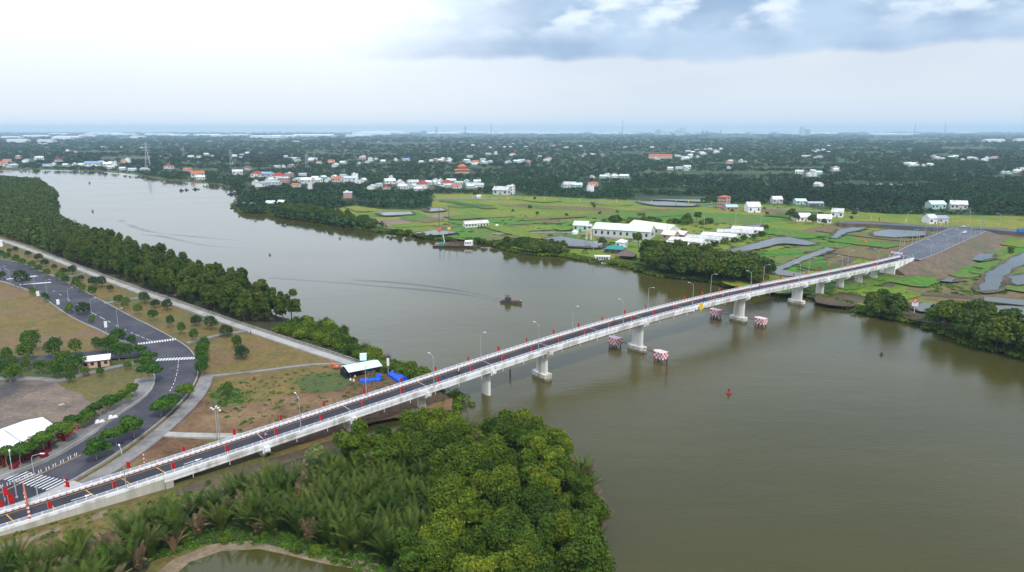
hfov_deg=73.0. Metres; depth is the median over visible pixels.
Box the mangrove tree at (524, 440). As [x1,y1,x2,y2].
[516,429,551,461]
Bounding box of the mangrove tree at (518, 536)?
[496,528,526,555]
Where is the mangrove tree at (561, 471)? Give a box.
[549,455,576,492]
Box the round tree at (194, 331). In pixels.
[188,328,198,340]
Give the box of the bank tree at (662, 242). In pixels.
[656,240,667,244]
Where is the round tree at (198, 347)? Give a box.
[194,343,208,353]
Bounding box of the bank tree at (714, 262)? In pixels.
[703,257,720,277]
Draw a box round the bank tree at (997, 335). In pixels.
[986,321,1014,351]
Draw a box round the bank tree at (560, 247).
[555,245,564,251]
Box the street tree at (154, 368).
[136,362,163,381]
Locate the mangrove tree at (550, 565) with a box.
[526,544,563,571]
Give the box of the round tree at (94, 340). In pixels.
[90,337,101,350]
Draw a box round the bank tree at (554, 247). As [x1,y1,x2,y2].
[550,244,558,251]
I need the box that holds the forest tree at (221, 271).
[217,268,226,275]
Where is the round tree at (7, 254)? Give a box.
[3,252,10,258]
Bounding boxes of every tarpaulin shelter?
[359,377,380,382]
[388,370,408,382]
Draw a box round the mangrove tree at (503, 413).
[497,409,521,447]
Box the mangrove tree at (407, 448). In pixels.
[401,439,413,455]
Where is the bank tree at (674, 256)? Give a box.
[668,251,685,277]
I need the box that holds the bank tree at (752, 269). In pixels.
[745,262,767,281]
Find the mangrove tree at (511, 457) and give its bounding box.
[493,443,524,474]
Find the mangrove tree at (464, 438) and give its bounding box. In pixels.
[454,435,472,454]
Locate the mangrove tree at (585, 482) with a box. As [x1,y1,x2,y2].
[566,473,596,509]
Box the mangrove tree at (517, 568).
[503,565,541,571]
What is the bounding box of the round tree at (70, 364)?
[61,359,76,373]
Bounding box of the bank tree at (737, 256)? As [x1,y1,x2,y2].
[727,254,744,279]
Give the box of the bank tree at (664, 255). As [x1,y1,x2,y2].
[655,253,668,270]
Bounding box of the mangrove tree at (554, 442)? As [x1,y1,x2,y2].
[548,439,569,456]
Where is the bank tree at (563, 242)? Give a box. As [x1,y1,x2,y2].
[560,240,567,245]
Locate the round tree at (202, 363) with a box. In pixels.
[194,359,208,375]
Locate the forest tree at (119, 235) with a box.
[116,232,123,240]
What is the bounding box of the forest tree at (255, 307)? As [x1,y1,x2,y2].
[249,293,257,318]
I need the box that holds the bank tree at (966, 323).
[946,313,976,339]
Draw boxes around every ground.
[0,133,1023,349]
[0,235,595,571]
[814,277,896,306]
[816,241,894,270]
[833,221,936,231]
[900,302,948,325]
[996,228,1023,249]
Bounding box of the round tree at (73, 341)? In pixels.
[66,338,82,352]
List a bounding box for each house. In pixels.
[0,161,8,165]
[5,163,18,167]
[33,156,43,159]
[84,161,101,165]
[103,162,111,165]
[163,164,173,168]
[190,170,204,176]
[195,175,204,179]
[232,169,242,174]
[251,171,260,176]
[255,181,267,186]
[261,172,275,176]
[268,180,280,184]
[272,172,285,179]
[279,176,289,182]
[284,172,293,176]
[291,183,300,186]
[300,177,314,183]
[314,178,322,181]
[332,176,344,181]
[341,176,356,181]
[343,190,352,197]
[367,184,375,188]
[382,185,390,189]
[383,178,395,183]
[396,179,405,185]
[398,184,408,188]
[407,180,418,184]
[414,187,422,190]
[416,180,428,188]
[440,180,453,186]
[451,183,461,188]
[462,220,488,227]
[466,184,474,187]
[472,183,483,187]
[492,186,511,194]
[506,184,514,193]
[561,182,572,187]
[572,183,581,186]
[586,184,593,191]
[587,182,597,185]
[619,174,629,177]
[724,204,737,210]
[769,196,782,202]
[791,213,810,220]
[793,199,806,204]
[795,170,803,173]
[813,182,823,186]
[817,214,831,222]
[831,208,844,217]
[924,200,946,208]
[948,200,968,209]
[1012,169,1021,172]
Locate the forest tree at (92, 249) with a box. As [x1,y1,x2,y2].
[88,244,98,268]
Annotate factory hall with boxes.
[0,136,23,138]
[6,139,30,141]
[22,135,53,136]
[37,139,56,142]
[51,137,74,139]
[53,136,85,137]
[84,133,128,134]
[111,134,140,134]
[144,133,174,134]
[168,134,190,135]
[193,134,221,135]
[230,134,251,135]
[250,135,285,137]
[294,134,337,136]
[346,134,372,136]
[352,132,390,134]
[362,131,406,132]
[421,132,460,133]
[488,132,507,133]
[508,132,537,132]
[538,132,558,133]
[592,132,618,133]
[810,132,837,133]
[866,133,899,134]
[899,133,918,134]
[981,139,1004,141]
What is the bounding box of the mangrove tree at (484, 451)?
[467,431,507,470]
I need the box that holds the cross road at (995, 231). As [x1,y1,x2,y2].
[844,221,1023,235]
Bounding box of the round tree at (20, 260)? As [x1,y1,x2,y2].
[17,258,26,265]
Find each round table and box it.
[9,463,18,469]
[14,459,23,464]
[24,454,32,460]
[33,450,41,456]
[39,452,48,457]
[43,447,51,451]
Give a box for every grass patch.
[108,464,146,477]
[210,386,246,407]
[296,372,351,391]
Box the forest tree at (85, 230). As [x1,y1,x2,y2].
[80,228,89,234]
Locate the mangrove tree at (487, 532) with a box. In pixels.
[468,516,515,557]
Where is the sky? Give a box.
[0,0,1023,132]
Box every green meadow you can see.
[435,217,580,242]
[570,212,781,223]
[774,231,868,253]
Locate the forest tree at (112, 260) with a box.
[107,248,120,273]
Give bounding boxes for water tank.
[360,353,366,361]
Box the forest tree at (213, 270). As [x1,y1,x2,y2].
[209,268,218,276]
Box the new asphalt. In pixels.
[0,478,69,504]
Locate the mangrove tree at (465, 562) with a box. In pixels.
[450,552,486,571]
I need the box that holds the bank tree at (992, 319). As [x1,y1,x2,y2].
[984,316,1000,341]
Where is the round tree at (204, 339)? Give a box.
[196,336,210,346]
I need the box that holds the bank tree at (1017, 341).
[1009,331,1023,353]
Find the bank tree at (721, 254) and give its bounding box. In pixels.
[714,251,727,257]
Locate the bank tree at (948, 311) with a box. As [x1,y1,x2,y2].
[935,304,957,333]
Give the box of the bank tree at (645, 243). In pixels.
[640,239,656,263]
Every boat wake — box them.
[118,220,239,240]
[141,234,242,247]
[268,277,499,301]
[352,279,504,299]
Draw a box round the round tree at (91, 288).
[87,285,97,295]
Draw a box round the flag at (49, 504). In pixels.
[47,501,52,511]
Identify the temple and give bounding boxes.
[454,164,469,172]
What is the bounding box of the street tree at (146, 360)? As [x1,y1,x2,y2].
[132,356,154,363]
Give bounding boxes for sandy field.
[377,219,413,226]
[427,214,454,218]
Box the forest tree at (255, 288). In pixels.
[252,285,259,295]
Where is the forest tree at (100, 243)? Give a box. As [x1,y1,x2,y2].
[96,240,104,250]
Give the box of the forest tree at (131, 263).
[124,253,138,282]
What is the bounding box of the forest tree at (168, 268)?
[165,263,177,290]
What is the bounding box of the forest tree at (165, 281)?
[161,275,173,296]
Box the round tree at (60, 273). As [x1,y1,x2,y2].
[54,270,63,278]
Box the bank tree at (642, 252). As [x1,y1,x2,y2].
[639,248,647,265]
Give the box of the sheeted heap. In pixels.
[94,419,104,423]
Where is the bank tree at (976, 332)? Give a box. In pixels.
[968,325,992,345]
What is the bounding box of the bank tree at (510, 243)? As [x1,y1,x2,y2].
[506,241,514,246]
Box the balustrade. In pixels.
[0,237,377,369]
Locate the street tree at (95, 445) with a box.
[82,436,113,459]
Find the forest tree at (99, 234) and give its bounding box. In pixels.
[94,231,102,238]
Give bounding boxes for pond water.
[179,549,361,571]
[379,212,411,214]
[416,230,453,234]
[425,208,443,211]
[544,236,602,247]
[642,201,694,205]
[658,199,716,201]
[728,237,814,250]
[773,247,834,276]
[831,226,864,237]
[873,228,924,236]
[915,302,936,310]
[941,277,956,281]
[971,253,993,260]
[979,253,1023,290]
[984,297,1023,304]
[996,306,1023,318]
[1008,274,1023,284]
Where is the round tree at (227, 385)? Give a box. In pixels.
[220,380,232,393]
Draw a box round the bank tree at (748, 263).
[741,260,756,280]
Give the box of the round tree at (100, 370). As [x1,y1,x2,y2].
[96,367,104,373]
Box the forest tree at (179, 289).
[177,284,186,297]
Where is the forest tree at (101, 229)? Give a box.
[94,227,104,234]
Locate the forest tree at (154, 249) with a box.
[149,246,159,252]
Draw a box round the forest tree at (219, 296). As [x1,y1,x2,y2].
[217,284,225,312]
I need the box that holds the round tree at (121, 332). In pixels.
[110,328,126,340]
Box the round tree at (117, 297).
[113,295,123,302]
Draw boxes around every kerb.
[0,259,198,509]
[892,228,984,259]
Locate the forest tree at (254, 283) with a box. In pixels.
[251,281,256,300]
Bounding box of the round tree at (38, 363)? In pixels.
[32,359,45,371]
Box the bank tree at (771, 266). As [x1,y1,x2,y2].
[762,259,777,277]
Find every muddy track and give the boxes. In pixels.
[797,253,837,271]
[913,291,1018,299]
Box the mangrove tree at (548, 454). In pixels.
[529,435,566,472]
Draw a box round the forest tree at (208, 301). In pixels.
[204,285,216,309]
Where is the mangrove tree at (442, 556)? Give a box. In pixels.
[414,522,455,571]
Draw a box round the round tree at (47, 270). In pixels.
[42,268,50,276]
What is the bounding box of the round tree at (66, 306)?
[64,302,73,311]
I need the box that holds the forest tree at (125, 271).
[123,266,133,281]
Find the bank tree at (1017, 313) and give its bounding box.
[997,308,1023,321]
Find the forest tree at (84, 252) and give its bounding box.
[80,248,91,267]
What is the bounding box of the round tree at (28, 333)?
[18,328,40,343]
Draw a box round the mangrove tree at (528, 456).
[518,447,552,485]
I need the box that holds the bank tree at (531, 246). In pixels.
[528,244,534,251]
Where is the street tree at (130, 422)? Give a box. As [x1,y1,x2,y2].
[119,415,145,437]
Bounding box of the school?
[648,154,671,158]
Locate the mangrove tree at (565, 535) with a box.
[549,506,583,551]
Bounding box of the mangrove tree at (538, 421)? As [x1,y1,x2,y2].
[532,415,550,433]
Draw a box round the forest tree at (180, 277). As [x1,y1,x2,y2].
[175,273,185,296]
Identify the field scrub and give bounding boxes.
[433,203,1023,295]
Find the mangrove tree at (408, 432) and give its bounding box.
[390,427,418,441]
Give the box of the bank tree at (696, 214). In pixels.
[694,212,701,220]
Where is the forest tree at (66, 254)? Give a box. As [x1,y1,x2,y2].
[63,244,72,259]
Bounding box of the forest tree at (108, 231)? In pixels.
[103,228,115,235]
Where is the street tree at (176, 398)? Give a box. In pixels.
[159,393,181,410]
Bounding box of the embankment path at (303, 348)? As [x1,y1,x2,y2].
[0,239,375,373]
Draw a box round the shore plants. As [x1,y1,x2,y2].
[230,203,1023,424]
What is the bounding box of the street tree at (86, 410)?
[79,409,96,415]
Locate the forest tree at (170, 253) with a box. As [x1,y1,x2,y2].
[163,249,175,263]
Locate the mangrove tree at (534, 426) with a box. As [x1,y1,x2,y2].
[523,423,550,437]
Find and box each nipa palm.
[0,534,40,570]
[0,535,31,561]
[0,541,21,569]
[0,547,19,571]
[0,559,29,571]
[5,542,52,571]
[5,550,29,571]
[6,542,60,571]
[14,564,46,571]
[15,540,51,563]
[18,558,47,571]
[23,538,75,571]
[38,558,66,571]
[41,533,71,557]
[48,560,73,571]
[49,526,93,556]
[50,528,97,558]
[50,536,91,569]
[51,522,100,553]
[52,555,85,571]
[54,553,88,571]
[61,556,115,571]
[66,553,93,570]
[68,543,113,568]
[76,543,95,559]
[76,553,114,569]
[78,545,126,571]
[80,541,118,562]
[80,554,121,571]
[88,527,128,546]
[97,534,133,559]
[98,528,144,571]
[98,560,131,571]
[99,511,154,546]
[111,515,165,557]
[112,509,151,539]
[115,501,164,528]
[121,523,171,558]
[125,521,160,550]
[126,540,146,569]
[127,508,172,538]
[141,501,172,535]
[146,492,176,526]
[151,507,185,542]
[152,498,200,535]
[157,491,190,519]
[157,514,197,543]
[161,527,187,550]
[174,487,207,523]
[180,495,206,514]
[185,506,207,534]
[193,484,224,519]
[197,502,227,526]
[199,497,235,530]
[202,481,236,512]
[212,496,246,515]
[214,469,244,500]
[216,493,241,521]
[222,474,254,499]
[223,467,259,491]
[225,491,271,531]
[229,482,270,521]
[230,489,247,502]
[235,499,260,519]
[238,470,273,494]
[239,486,281,526]
[243,488,282,512]
[249,457,287,485]
[249,458,286,474]
[249,513,264,533]
[250,505,290,534]
[251,495,278,524]
[255,472,296,497]
[256,472,277,499]
[263,490,301,530]
[264,463,299,491]
[265,465,295,487]
[268,460,290,475]
[272,477,297,494]
[273,482,300,504]
[275,500,305,519]
[276,497,307,532]
[276,502,324,537]
[282,465,306,487]
[285,465,309,481]
[286,483,321,508]
[289,494,317,517]
[291,459,313,478]
[291,495,319,524]
[293,464,337,487]
[293,474,314,488]
[294,482,302,503]
[298,515,324,541]
[299,465,318,482]
[299,484,326,520]
[300,453,323,472]
[301,474,334,500]
[305,512,337,543]
[306,494,338,527]
[308,476,329,495]
[308,484,332,498]
[312,449,332,469]
[312,485,347,513]
[313,455,342,482]
[313,456,347,473]
[313,478,344,505]
[314,462,338,478]
[314,506,348,546]
[315,468,353,492]
[318,490,359,522]
[319,447,347,469]
[319,488,350,509]
[321,493,362,532]
[326,455,363,479]
[328,512,372,552]
[329,471,349,490]
[330,501,368,545]
[331,467,352,488]
[331,469,366,499]
[331,522,357,554]
[332,456,359,482]
[333,496,373,535]
[334,490,361,513]
[338,464,372,489]
[343,473,385,510]
[344,451,374,478]
[344,493,376,517]
[346,502,378,535]
[349,505,386,551]
[351,448,372,473]
[351,470,393,500]
[355,488,395,522]
[355,490,389,517]
[357,509,382,540]
[358,466,382,487]
[359,470,391,495]
[361,456,397,479]
[361,499,404,526]
[361,524,398,556]
[363,489,396,512]
[365,483,395,506]
[367,460,392,478]
[367,522,400,566]
[369,478,401,498]
[369,514,405,549]
[370,508,399,536]
[373,476,405,501]
[373,504,417,530]
[375,485,410,514]
[380,461,408,488]
[381,453,412,475]
[382,474,404,493]
[385,526,415,555]
[386,495,413,510]
[386,508,419,531]
[387,462,409,486]
[390,426,404,434]
[390,481,418,504]
[393,442,420,475]
[393,510,424,535]
[394,473,423,501]
[394,500,419,519]
[396,446,410,462]
[396,503,428,531]
[397,464,421,487]
[401,492,426,515]
[402,456,425,471]
[402,475,427,503]
[405,458,430,486]
[406,475,426,494]
[407,498,424,525]
[409,459,429,480]
[409,472,435,497]
[411,499,434,525]
[412,459,435,476]
[412,484,433,509]
[413,505,437,527]
[414,484,434,505]
[414,507,430,536]
[417,470,431,489]
[459,413,476,432]
[570,450,597,474]
[572,456,592,469]
[573,461,585,475]
[578,469,605,484]
[585,465,600,481]
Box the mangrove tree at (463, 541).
[453,531,479,554]
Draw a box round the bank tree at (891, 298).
[883,292,900,314]
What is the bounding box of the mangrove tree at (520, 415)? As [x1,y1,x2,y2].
[509,408,533,423]
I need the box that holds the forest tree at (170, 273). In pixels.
[167,270,177,293]
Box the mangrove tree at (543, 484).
[523,483,552,492]
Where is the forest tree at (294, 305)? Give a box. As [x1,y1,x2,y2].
[282,288,301,318]
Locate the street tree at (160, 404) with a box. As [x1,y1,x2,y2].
[149,398,176,416]
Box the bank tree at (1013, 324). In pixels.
[993,315,1021,350]
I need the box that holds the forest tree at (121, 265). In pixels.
[115,254,125,278]
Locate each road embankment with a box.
[838,221,1013,229]
[878,228,1006,276]
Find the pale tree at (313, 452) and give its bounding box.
[304,443,325,461]
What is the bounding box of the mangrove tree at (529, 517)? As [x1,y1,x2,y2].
[516,512,534,527]
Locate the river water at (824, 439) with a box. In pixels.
[0,169,1023,571]
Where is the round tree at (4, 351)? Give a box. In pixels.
[0,347,12,358]
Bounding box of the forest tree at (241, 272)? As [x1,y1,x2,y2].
[235,267,251,289]
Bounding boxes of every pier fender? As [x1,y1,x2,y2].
[609,335,621,347]
[654,349,667,362]
[710,308,721,317]
[754,316,767,326]
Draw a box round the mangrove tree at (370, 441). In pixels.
[359,433,377,447]
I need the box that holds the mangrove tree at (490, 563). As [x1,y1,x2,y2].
[480,552,517,571]
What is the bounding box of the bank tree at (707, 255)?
[701,252,716,274]
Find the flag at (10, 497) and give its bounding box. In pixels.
[7,494,14,504]
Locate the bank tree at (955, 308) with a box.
[942,307,958,325]
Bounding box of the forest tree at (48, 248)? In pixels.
[45,242,50,253]
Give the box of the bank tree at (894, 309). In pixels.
[885,304,902,316]
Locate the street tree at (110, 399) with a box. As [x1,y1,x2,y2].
[101,394,121,409]
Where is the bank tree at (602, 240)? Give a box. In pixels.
[598,237,607,242]
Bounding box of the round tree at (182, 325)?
[177,322,185,330]
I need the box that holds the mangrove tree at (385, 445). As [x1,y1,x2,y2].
[374,440,403,467]
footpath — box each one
[0,361,139,382]
[45,273,85,276]
[107,294,180,303]
[185,330,245,343]
[214,363,344,376]
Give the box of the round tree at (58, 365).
[50,362,63,377]
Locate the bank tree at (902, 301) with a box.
[887,296,910,317]
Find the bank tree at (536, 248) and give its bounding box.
[532,246,540,253]
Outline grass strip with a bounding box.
[0,357,140,381]
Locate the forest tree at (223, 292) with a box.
[220,281,231,314]
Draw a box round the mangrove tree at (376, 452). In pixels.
[370,434,401,469]
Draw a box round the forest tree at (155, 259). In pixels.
[145,254,160,270]
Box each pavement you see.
[0,376,155,479]
[0,481,83,510]
[79,374,213,484]
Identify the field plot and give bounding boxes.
[346,206,371,211]
[355,214,382,216]
[391,221,449,226]
[400,211,433,220]
[400,218,457,227]
[414,218,442,222]
[439,200,471,205]
[443,215,483,218]
[445,220,462,224]
[448,204,491,207]
[449,215,513,219]
[464,203,496,208]
[481,235,539,240]
[482,223,538,236]
[485,219,516,225]
[490,229,547,238]
[506,220,545,224]
[506,240,568,251]
[513,197,561,201]
[513,225,557,230]
[517,204,549,208]
[522,215,584,219]
[533,217,565,222]
[554,227,572,229]
[597,202,631,205]
[602,206,643,210]
[620,213,684,218]
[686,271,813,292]
[699,202,716,204]
[722,271,849,287]
[756,252,841,267]
[760,253,824,262]
[760,255,835,271]
[761,208,816,215]
[761,244,841,254]
[764,228,826,237]
[765,210,829,217]
[769,273,836,293]
[774,262,803,270]
[783,268,799,271]
[793,240,850,246]
[797,244,886,259]
[816,229,914,240]
[824,280,920,298]
[825,278,888,289]
[829,237,899,247]
[842,263,914,277]
[863,274,939,286]
[948,261,1023,277]
[969,269,1014,275]
[974,262,1023,273]
[989,247,1023,259]
[997,253,1015,258]
[999,239,1023,246]
[1003,284,1023,291]
[1004,237,1020,240]
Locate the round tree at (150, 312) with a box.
[147,309,159,320]
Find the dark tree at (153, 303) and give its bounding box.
[150,299,159,307]
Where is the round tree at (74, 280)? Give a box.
[71,276,78,286]
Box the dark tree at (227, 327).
[218,324,232,336]
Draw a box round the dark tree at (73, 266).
[68,264,77,274]
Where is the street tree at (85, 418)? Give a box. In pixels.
[75,412,95,426]
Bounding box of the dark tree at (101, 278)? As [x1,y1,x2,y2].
[94,275,106,286]
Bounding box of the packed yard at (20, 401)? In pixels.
[0,381,101,428]
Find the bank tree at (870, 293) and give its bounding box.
[863,291,881,302]
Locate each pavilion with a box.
[616,239,627,246]
[616,250,636,257]
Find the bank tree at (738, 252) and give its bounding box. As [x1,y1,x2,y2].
[733,250,744,254]
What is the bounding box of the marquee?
[0,417,64,467]
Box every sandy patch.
[0,525,64,550]
[91,509,107,519]
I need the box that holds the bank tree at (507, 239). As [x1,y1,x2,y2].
[503,236,511,242]
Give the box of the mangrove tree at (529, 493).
[519,484,551,519]
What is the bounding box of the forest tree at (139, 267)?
[137,264,143,283]
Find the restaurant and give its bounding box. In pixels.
[604,245,626,253]
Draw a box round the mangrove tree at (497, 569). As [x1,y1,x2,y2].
[494,563,504,571]
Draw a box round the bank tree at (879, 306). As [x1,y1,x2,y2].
[872,301,888,314]
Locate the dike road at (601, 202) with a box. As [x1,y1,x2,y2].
[435,198,819,211]
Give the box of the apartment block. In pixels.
[717,195,730,208]
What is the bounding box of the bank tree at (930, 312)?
[923,303,950,325]
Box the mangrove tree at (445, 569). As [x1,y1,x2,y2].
[428,563,449,571]
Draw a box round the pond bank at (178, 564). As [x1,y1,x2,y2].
[158,541,391,571]
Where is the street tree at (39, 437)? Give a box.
[25,430,55,449]
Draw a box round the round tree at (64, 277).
[61,275,69,282]
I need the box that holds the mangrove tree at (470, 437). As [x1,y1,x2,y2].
[465,434,473,440]
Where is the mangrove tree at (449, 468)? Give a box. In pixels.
[433,461,470,495]
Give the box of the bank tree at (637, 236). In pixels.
[632,232,642,242]
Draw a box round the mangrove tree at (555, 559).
[553,554,573,571]
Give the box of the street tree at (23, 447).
[10,441,38,463]
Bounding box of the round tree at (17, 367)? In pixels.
[8,364,22,376]
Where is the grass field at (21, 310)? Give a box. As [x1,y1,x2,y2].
[0,282,107,352]
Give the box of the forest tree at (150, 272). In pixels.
[143,263,157,291]
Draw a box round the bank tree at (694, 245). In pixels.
[688,242,699,249]
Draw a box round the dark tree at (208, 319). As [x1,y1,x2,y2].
[203,315,218,329]
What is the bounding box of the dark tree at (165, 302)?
[160,298,172,310]
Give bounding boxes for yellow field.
[502,205,691,211]
[775,224,838,237]
[800,236,924,271]
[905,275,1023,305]
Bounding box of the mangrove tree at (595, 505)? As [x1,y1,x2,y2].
[576,491,612,526]
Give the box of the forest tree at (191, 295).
[185,285,194,303]
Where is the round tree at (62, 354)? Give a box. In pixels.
[53,349,70,363]
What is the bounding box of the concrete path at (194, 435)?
[164,432,241,438]
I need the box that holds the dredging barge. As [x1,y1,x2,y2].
[433,235,476,247]
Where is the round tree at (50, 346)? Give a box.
[41,336,63,356]
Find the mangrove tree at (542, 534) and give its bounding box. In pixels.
[515,512,557,560]
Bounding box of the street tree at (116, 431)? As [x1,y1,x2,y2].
[97,425,127,445]
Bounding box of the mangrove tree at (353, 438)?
[332,418,371,465]
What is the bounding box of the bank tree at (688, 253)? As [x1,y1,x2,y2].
[682,249,698,273]
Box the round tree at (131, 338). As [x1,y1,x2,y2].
[126,334,136,344]
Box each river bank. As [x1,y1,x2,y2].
[26,168,1013,351]
[570,454,615,530]
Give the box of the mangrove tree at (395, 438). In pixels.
[382,430,406,464]
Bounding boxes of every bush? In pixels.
[220,534,233,544]
[261,530,267,535]
[270,322,284,332]
[280,324,293,334]
[283,320,296,326]
[288,541,302,553]
[290,316,303,323]
[292,328,307,338]
[294,323,305,328]
[299,315,314,320]
[302,322,314,330]
[303,319,316,324]
[308,331,316,338]
[310,544,321,554]
[313,332,327,342]
[314,324,323,329]
[314,327,329,333]
[317,316,330,324]
[321,319,334,324]
[322,332,340,345]
[323,335,335,346]
[324,324,332,330]
[330,323,339,329]
[332,324,349,333]
[332,335,352,348]
[334,336,343,349]
[334,547,343,555]
[339,344,355,354]
[343,336,357,343]
[351,349,366,359]
[355,343,368,349]
[362,353,381,361]
[364,346,382,354]
[378,360,393,372]
[389,361,401,370]
[394,364,407,374]
[404,360,417,372]
[408,367,430,379]
[413,372,428,379]
[416,366,432,373]
[610,217,618,221]
[711,240,719,245]
[720,238,730,243]
[730,237,739,242]
[740,235,747,239]
[758,231,765,235]
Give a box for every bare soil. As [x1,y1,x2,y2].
[120,437,206,469]
[158,369,452,443]
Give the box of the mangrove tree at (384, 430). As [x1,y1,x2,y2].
[374,424,391,437]
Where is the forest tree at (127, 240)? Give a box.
[120,238,130,243]
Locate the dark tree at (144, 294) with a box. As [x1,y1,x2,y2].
[138,291,149,303]
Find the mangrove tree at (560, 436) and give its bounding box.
[550,427,574,454]
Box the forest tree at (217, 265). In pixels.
[213,262,222,275]
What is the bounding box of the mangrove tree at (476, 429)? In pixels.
[469,423,486,442]
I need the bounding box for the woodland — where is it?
[0,131,1023,226]
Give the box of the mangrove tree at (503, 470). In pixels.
[475,462,521,507]
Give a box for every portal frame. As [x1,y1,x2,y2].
[22,482,30,518]
[889,251,904,260]
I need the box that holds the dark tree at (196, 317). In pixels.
[190,314,201,325]
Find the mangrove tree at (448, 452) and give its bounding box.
[426,440,478,487]
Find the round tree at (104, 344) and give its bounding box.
[98,336,114,351]
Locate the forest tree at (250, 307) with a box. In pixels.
[247,301,256,322]
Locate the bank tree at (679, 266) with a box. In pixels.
[671,256,686,275]
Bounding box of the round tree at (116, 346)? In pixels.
[109,342,125,360]
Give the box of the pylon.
[141,142,150,165]
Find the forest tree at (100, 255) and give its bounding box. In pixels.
[91,248,106,272]
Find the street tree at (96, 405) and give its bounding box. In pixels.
[84,399,107,417]
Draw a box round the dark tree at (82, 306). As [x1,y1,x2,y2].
[74,301,91,313]
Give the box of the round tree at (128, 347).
[122,343,132,358]
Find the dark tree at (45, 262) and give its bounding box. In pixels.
[40,259,49,264]
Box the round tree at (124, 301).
[121,297,130,306]
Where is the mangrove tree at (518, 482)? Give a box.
[490,466,519,486]
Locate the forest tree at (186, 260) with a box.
[183,258,190,264]
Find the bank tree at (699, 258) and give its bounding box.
[687,255,703,270]
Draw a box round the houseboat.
[593,255,609,261]
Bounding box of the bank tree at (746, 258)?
[742,256,748,278]
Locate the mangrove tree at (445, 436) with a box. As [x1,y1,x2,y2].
[421,420,462,465]
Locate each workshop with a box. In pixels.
[661,230,679,239]
[677,230,690,236]
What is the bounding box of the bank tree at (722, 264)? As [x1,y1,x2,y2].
[715,257,728,278]
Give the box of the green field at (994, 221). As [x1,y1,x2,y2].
[282,193,1023,343]
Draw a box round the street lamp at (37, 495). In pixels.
[31,453,44,496]
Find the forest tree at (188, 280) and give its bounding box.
[181,275,197,294]
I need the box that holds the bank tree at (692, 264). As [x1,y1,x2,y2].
[684,257,701,276]
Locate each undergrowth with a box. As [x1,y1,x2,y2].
[0,232,401,373]
[0,447,604,571]
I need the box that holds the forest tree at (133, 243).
[128,240,139,251]
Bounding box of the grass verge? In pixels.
[0,490,211,557]
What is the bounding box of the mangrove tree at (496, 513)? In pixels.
[493,506,522,528]
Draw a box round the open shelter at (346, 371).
[340,360,381,378]
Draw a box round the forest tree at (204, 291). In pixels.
[200,284,208,309]
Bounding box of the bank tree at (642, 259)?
[640,254,655,264]
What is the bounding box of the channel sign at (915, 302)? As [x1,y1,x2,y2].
[912,298,918,310]
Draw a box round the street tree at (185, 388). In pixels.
[174,383,194,400]
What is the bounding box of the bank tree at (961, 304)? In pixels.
[954,300,965,310]
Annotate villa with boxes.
[744,202,760,212]
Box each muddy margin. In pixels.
[375,211,415,215]
[412,230,457,235]
[422,208,446,211]
[541,236,609,247]
[635,201,700,205]
[721,236,819,252]
[769,247,836,276]
[828,226,867,237]
[869,228,930,237]
[909,302,931,311]
[937,277,961,281]
[972,252,1023,292]
[976,252,997,260]
[980,296,1016,304]
[1001,272,1023,285]
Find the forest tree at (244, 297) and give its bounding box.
[234,289,252,322]
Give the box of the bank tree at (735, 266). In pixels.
[722,258,747,280]
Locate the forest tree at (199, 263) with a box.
[195,260,204,269]
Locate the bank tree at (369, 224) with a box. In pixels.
[365,221,374,226]
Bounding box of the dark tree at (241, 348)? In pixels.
[234,344,248,358]
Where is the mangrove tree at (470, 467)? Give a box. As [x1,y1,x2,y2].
[450,452,476,480]
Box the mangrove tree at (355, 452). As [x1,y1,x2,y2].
[342,443,368,470]
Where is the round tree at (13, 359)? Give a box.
[7,355,18,364]
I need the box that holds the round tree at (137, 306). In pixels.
[133,303,143,312]
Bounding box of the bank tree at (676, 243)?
[671,239,685,247]
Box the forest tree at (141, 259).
[137,257,144,264]
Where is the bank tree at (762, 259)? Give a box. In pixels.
[755,256,768,266]
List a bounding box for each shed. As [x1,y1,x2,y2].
[573,221,589,230]
[592,222,655,239]
[629,220,681,234]
[668,236,707,245]
[685,234,723,242]
[701,231,737,239]
[717,228,753,236]
[731,226,763,233]
[805,201,823,206]
[921,214,938,223]
[936,215,949,222]
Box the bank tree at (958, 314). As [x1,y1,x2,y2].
[954,311,977,335]
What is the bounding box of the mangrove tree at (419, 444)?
[409,431,438,469]
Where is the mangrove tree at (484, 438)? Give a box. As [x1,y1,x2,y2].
[478,433,494,443]
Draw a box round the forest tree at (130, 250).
[124,247,138,277]
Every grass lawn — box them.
[58,367,147,402]
[201,333,342,379]
[206,369,355,403]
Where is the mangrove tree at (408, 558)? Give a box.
[389,525,434,571]
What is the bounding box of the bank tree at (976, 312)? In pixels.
[963,308,984,336]
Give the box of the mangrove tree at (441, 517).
[415,508,465,562]
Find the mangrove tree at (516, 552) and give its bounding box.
[496,539,553,571]
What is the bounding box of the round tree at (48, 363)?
[44,359,56,369]
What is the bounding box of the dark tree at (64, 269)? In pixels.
[60,267,67,273]
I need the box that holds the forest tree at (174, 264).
[170,258,181,279]
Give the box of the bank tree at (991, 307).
[980,301,997,311]
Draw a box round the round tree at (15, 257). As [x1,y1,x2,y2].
[11,254,19,260]
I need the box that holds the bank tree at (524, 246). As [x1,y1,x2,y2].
[521,243,527,249]
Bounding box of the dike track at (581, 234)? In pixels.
[491,232,641,242]
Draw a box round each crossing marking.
[4,471,69,489]
[138,338,175,343]
[156,357,194,360]
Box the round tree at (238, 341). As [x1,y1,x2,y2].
[230,335,241,345]
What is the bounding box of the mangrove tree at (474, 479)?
[463,470,487,501]
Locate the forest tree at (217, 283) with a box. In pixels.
[213,280,220,287]
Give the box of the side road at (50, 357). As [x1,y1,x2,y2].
[1,348,140,364]
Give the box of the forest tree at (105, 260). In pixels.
[101,255,109,272]

